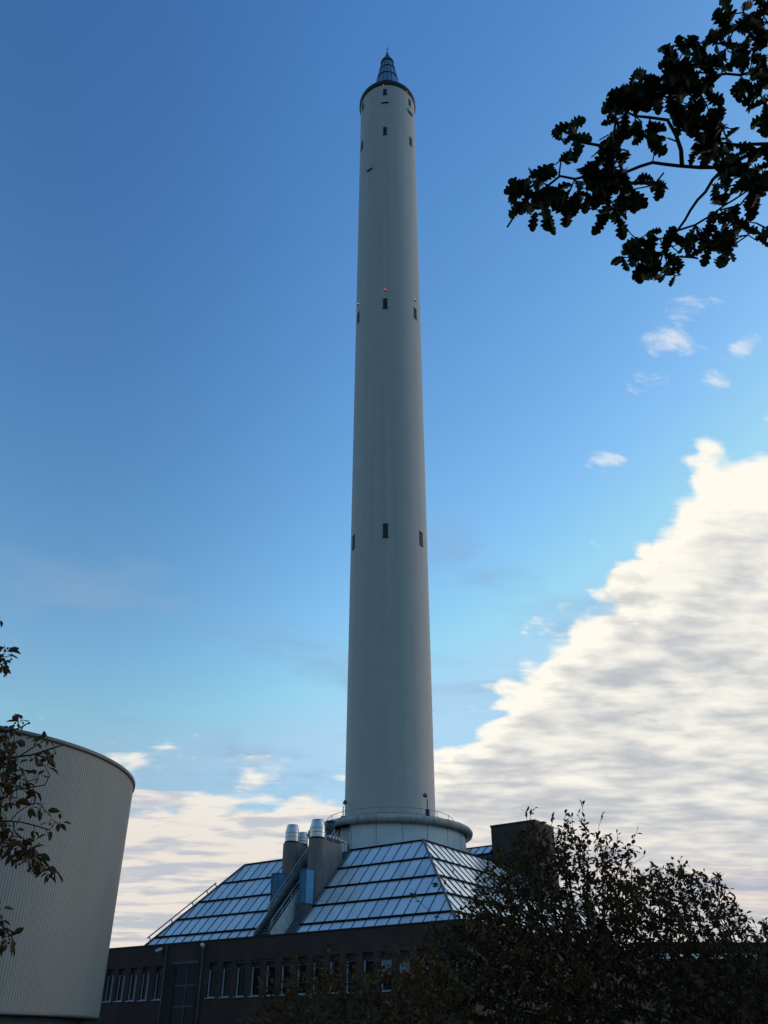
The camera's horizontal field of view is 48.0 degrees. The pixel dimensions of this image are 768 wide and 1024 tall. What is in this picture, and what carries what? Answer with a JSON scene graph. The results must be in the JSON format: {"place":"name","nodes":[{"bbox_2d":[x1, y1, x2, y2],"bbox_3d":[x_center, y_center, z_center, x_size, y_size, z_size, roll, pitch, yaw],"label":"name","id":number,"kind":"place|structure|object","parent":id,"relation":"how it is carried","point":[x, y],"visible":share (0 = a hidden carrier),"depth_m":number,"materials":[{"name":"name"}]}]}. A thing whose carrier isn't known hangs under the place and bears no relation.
{"place":"outdoors","nodes":[
{"label":"outdoors","id":0,"kind":"place"},
{"bbox_2d":[0,0,767,947],"label":"sky","id":1,"kind":"structure","parent":0,"point":[179,179],"materials":[{"name":"blue"}]},
{"label":"ground","id":2,"kind":"structure","parent":0,"visible":0},
{"bbox_2d":[0,620,70,956],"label":"fruit tree","id":3,"kind":"object","parent":2,"relation":"on","point":[38,868],"visible":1,"depth_m":4.38,"materials":[{"name":"green plant"}]},
{"bbox_2d":[0,726,134,1023],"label":"storage tank","id":4,"kind":"object","parent":2,"relation":"on","point":[53,971],"visible":0.93,"depth_m":45.59,"materials":[{"name":"grey metal"}]},
{"bbox_2d":[236,938,475,1023],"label":"apple tree","id":5,"kind":"object","parent":2,"relation":"on","point":[400,985],"visible":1,"depth_m":10.83,"materials":[{"name":"green plant"}]},
{"bbox_2d":[81,839,687,1023],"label":"laboratory building","id":6,"kind":"structure","parent":2,"relation":"on","point":[367,907],"depth_m":62.45,"materials":[{"name":"brick"}]},
{"bbox_2d":[101,969,114,1002],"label":"window","id":7,"kind":"structure","parent":6,"relation":"in","point":[111,975],"depth_m":67.42,"materials":[{"name":"white"}]},
{"bbox_2d":[114,969,125,1001],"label":"window","id":8,"kind":"structure","parent":6,"relation":"in","point":[123,971],"depth_m":66.78,"materials":[{"name":"white"}]},
{"bbox_2d":[125,968,137,1001],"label":"window","id":9,"kind":"structure","parent":6,"relation":"in","point":[131,996],"depth_m":66.10,"materials":[{"name":"white glass"}]},
{"bbox_2d":[138,967,149,1000],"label":"window","id":10,"kind":"structure","parent":6,"relation":"in","point":[146,974],"depth_m":65.44,"materials":[{"name":"white glass"}]},
{"bbox_2d":[150,966,163,1000],"bbox_3d":[-16.844,35.289,64.586,0.960,2.275,0.400,-20,-37,29],"label":"window","id":11,"kind":"structure","parent":6,"relation":"in","point":[157,994],"depth_m":64.72,"materials":[{"name":"white"}]},
{"bbox_2d":[155,947,163,952],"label":"wall lamp","id":12,"kind":"object","parent":6,"relation":"attached to","point":[158,950],"visible":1,"depth_m":65.32,"materials":[{"name":"grey metal"}]},
{"bbox_2d":[204,963,217,998],"bbox_3d":[-12.295,33.604,61.869,0.960,2.275,0.400,-20,-37,29],"label":"window","id":13,"kind":"structure","parent":6,"relation":"in","point":[213,971],"depth_m":61.99,"materials":[{"name":"white"}]},
{"bbox_2d":[219,962,231,997],"bbox_3d":[-11.162,33.184,61.192,0.960,2.275,0.400,-20,-37,29],"label":"window","id":14,"kind":"structure","parent":6,"relation":"in","point":[227,969],"depth_m":61.31,"materials":[{"name":"white"}]},
{"bbox_2d":[233,963,245,997],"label":"window","id":15,"kind":"structure","parent":6,"relation":"in","point":[241,970],"depth_m":60.59,"materials":[{"name":"white"}]},
{"bbox_2d":[248,962,260,996],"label":"window","id":16,"kind":"structure","parent":6,"relation":"in","point":[256,965],"depth_m":59.93,"materials":[{"name":"white"}]},
{"bbox_2d":[262,961,275,996],"bbox_3d":[-7.762,31.925,59.162,0.960,2.275,0.400,-20,-37,29],"label":"window","id":17,"kind":"structure","parent":6,"relation":"in","point":[271,964],"depth_m":59.32,"materials":[{"name":"black glass"}]},
{"bbox_2d":[268,872,285,911],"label":"air duct","id":18,"kind":"object","parent":6,"relation":"attached to","point":[278,879],"visible":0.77,"depth_m":66.83,"materials":[{"name":"blue metal"}]},
{"bbox_2d":[278,958,290,995],"bbox_3d":[-6.629,31.506,58.485,0.960,2.275,0.400,-20,-37,29],"label":"window","id":19,"kind":"structure","parent":6,"relation":"in","point":[285,973],"depth_m":58.77,"materials":[{"name":"black glass"}]},
{"bbox_2d":[282,824,307,894],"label":"ventilation shaft","id":20,"kind":"object","parent":6,"relation":"on","point":[295,844],"visible":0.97,"depth_m":69.07,"materials":[{"name":"concrete"}]},
{"bbox_2d":[253,830,345,935],"bbox_3d":[-6.323,29.051,66.290,1.749,9.896,8.931,-20,-37,29],"label":"roof stair","id":21,"kind":"object","parent":6,"relation":"on","point":[288,915],"visible":0.55,"depth_m":63.87,"materials":[{"name":"grey metal"}]},
{"bbox_2d":[297,957,306,994],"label":"window","id":22,"kind":"structure","parent":6,"relation":"in","point":[303,967],"depth_m":58.02,"materials":[{"name":"black glass"}]},
{"bbox_2d":[296,868,314,921],"bbox_3d":[-5.815,28.807,63.986,0.860,4.270,1.080,-20,-37,29],"label":"air duct","id":23,"kind":"object","parent":6,"relation":"attached to","point":[305,895],"visible":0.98,"depth_m":64.02,"materials":[{"name":"blue metal"}]},
{"bbox_2d":[311,956,322,994],"bbox_3d":[-4.363,30.666,57.131,0.960,2.275,0.400,-20,-37,29],"label":"window","id":24,"kind":"structure","parent":6,"relation":"in","point":[318,958],"depth_m":57.44,"materials":[{"name":"black glass"}]},
{"bbox_2d":[308,819,341,900],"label":"ventilation shaft","id":25,"kind":"object","parent":6,"relation":"on","point":[324,858],"visible":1,"depth_m":66.94,"materials":[{"name":"concrete"}]},
{"bbox_2d":[326,820,335,835],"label":"roof vent","id":26,"kind":"object","parent":6,"relation":"on","point":[330,826],"visible":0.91,"depth_m":72.00,"materials":[{"name":"grey metal"}]},
{"bbox_2d":[328,955,338,993],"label":"window","id":27,"kind":"structure","parent":6,"relation":"in","point":[333,957],"depth_m":56.83,"materials":[{"name":"black glass"}]},
{"bbox_2d":[346,953,355,992],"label":"window","id":28,"kind":"structure","parent":6,"relation":"in","point":[351,957],"depth_m":56.15,"materials":[{"name":"black glass"}]},
{"bbox_2d":[364,952,373,991],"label":"window","id":29,"kind":"structure","parent":6,"relation":"in","point":[369,957],"depth_m":55.50,"materials":[{"name":"black glass"}]},
{"bbox_2d":[382,952,391,991],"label":"window","id":30,"kind":"structure","parent":6,"relation":"in","point":[384,960],"depth_m":54.65,"materials":[{"name":"black glass"}]},
{"bbox_2d":[307,47,472,851],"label":"drop tower","id":31,"kind":"structure","parent":6,"relation":"on","point":[389,778],"depth_m":93.60,"materials":[{"name":"concrete"}]},
{"bbox_2d":[352,534,354,550],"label":"window","id":32,"kind":"structure","parent":31,"relation":"in","point":[353,537],"depth_m":94.10,"materials":[{"name":"grey glass"}]},
{"bbox_2d":[382,298,387,308],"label":"window","id":33,"kind":"structure","parent":31,"relation":"in","point":[384,299],"depth_m":109.64,"materials":[{"name":"grey glass"}]},
{"bbox_2d":[383,127,386,134],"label":"window","id":34,"kind":"structure","parent":31,"relation":"in","point":[384,128],"depth_m":128.39,"materials":[{"name":"grey glass"}]},
{"bbox_2d":[382,523,388,537],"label":"window","id":35,"kind":"structure","parent":31,"relation":"in","point":[385,526],"depth_m":91.99,"materials":[{"name":"grey glass"}]},
{"bbox_2d":[414,307,416,319],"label":"window","id":36,"kind":"structure","parent":31,"relation":"in","point":[415,311],"depth_m":111.15,"materials":[{"name":"grey glass"}]},
{"bbox_2d":[419,531,423,546],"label":"window","id":37,"kind":"structure","parent":31,"relation":"in","point":[421,534],"depth_m":93.54,"materials":[{"name":"grey glass"}]},
{"bbox_2d":[423,793,429,815],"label":"floodlight","id":38,"kind":"object","parent":31,"relation":"on","point":[427,812],"visible":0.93,"depth_m":76.16,"materials":[{"name":"grey metal"}]},
{"bbox_2d":[400,950,409,981],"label":"window","id":39,"kind":"structure","parent":6,"relation":"in","point":[406,953],"depth_m":54.09,"materials":[{"name":"white"}]},
{"bbox_2d":[418,949,428,981],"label":"window","id":40,"kind":"structure","parent":6,"relation":"in","point":[419,950],"depth_m":53.62,"materials":[{"name":"black glass"}]},
{"bbox_2d":[435,947,447,989],"bbox_3d":[3.569,27.729,52.393,0.960,2.275,0.400,-20,-37,29],"label":"window","id":41,"kind":"structure","parent":6,"relation":"in","point":[441,951],"depth_m":52.95,"materials":[{"name":"black"}]},
{"bbox_2d":[457,946,467,987],"bbox_3d":[4.702,27.309,51.716,0.960,2.275,0.400,-20,-37,29],"label":"window","id":42,"kind":"structure","parent":6,"relation":"in","point":[461,946],"depth_m":51.75,"materials":[{"name":"black glass"}]},
{"bbox_2d":[466,845,492,857],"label":"roof link","id":43,"kind":"object","parent":6,"relation":"on","point":[484,851],"visible":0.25,"depth_m":78.96,"materials":[{"name":"blue glass"}]},
{"bbox_2d":[394,800,650,1023],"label":"apple tree","id":44,"kind":"object","parent":2,"relation":"on","point":[567,924],"visible":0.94,"depth_m":12.68,"materials":[{"name":"green plant"}]},
{"bbox_2d":[490,819,558,896],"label":"service tower","id":45,"kind":"structure","parent":2,"relation":"on","point":[502,833],"depth_m":77.73,"materials":[{"name":"concrete"}]},
{"bbox_2d":[551,856,767,1023],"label":"apple tree","id":46,"kind":"object","parent":2,"relation":"on","point":[675,997],"visible":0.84,"depth_m":13.40,"materials":[{"name":"green plant"}]},
{"bbox_2d":[631,942,767,1023],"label":"annex","id":47,"kind":"object","parent":2,"relation":"on","point":[700,982],"visible":0.01,"depth_m":83.62,"materials":[{"name":"brick"}]},
{"label":"path","id":48,"kind":"structure","parent":0,"visible":0},
{"bbox_2d":[504,0,767,286],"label":"oak tree","id":49,"kind":"object","parent":48,"relation":"on","point":[680,82],"visible":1,"depth_m":4.38,"materials":[{"name":"green plant"}]}
]}

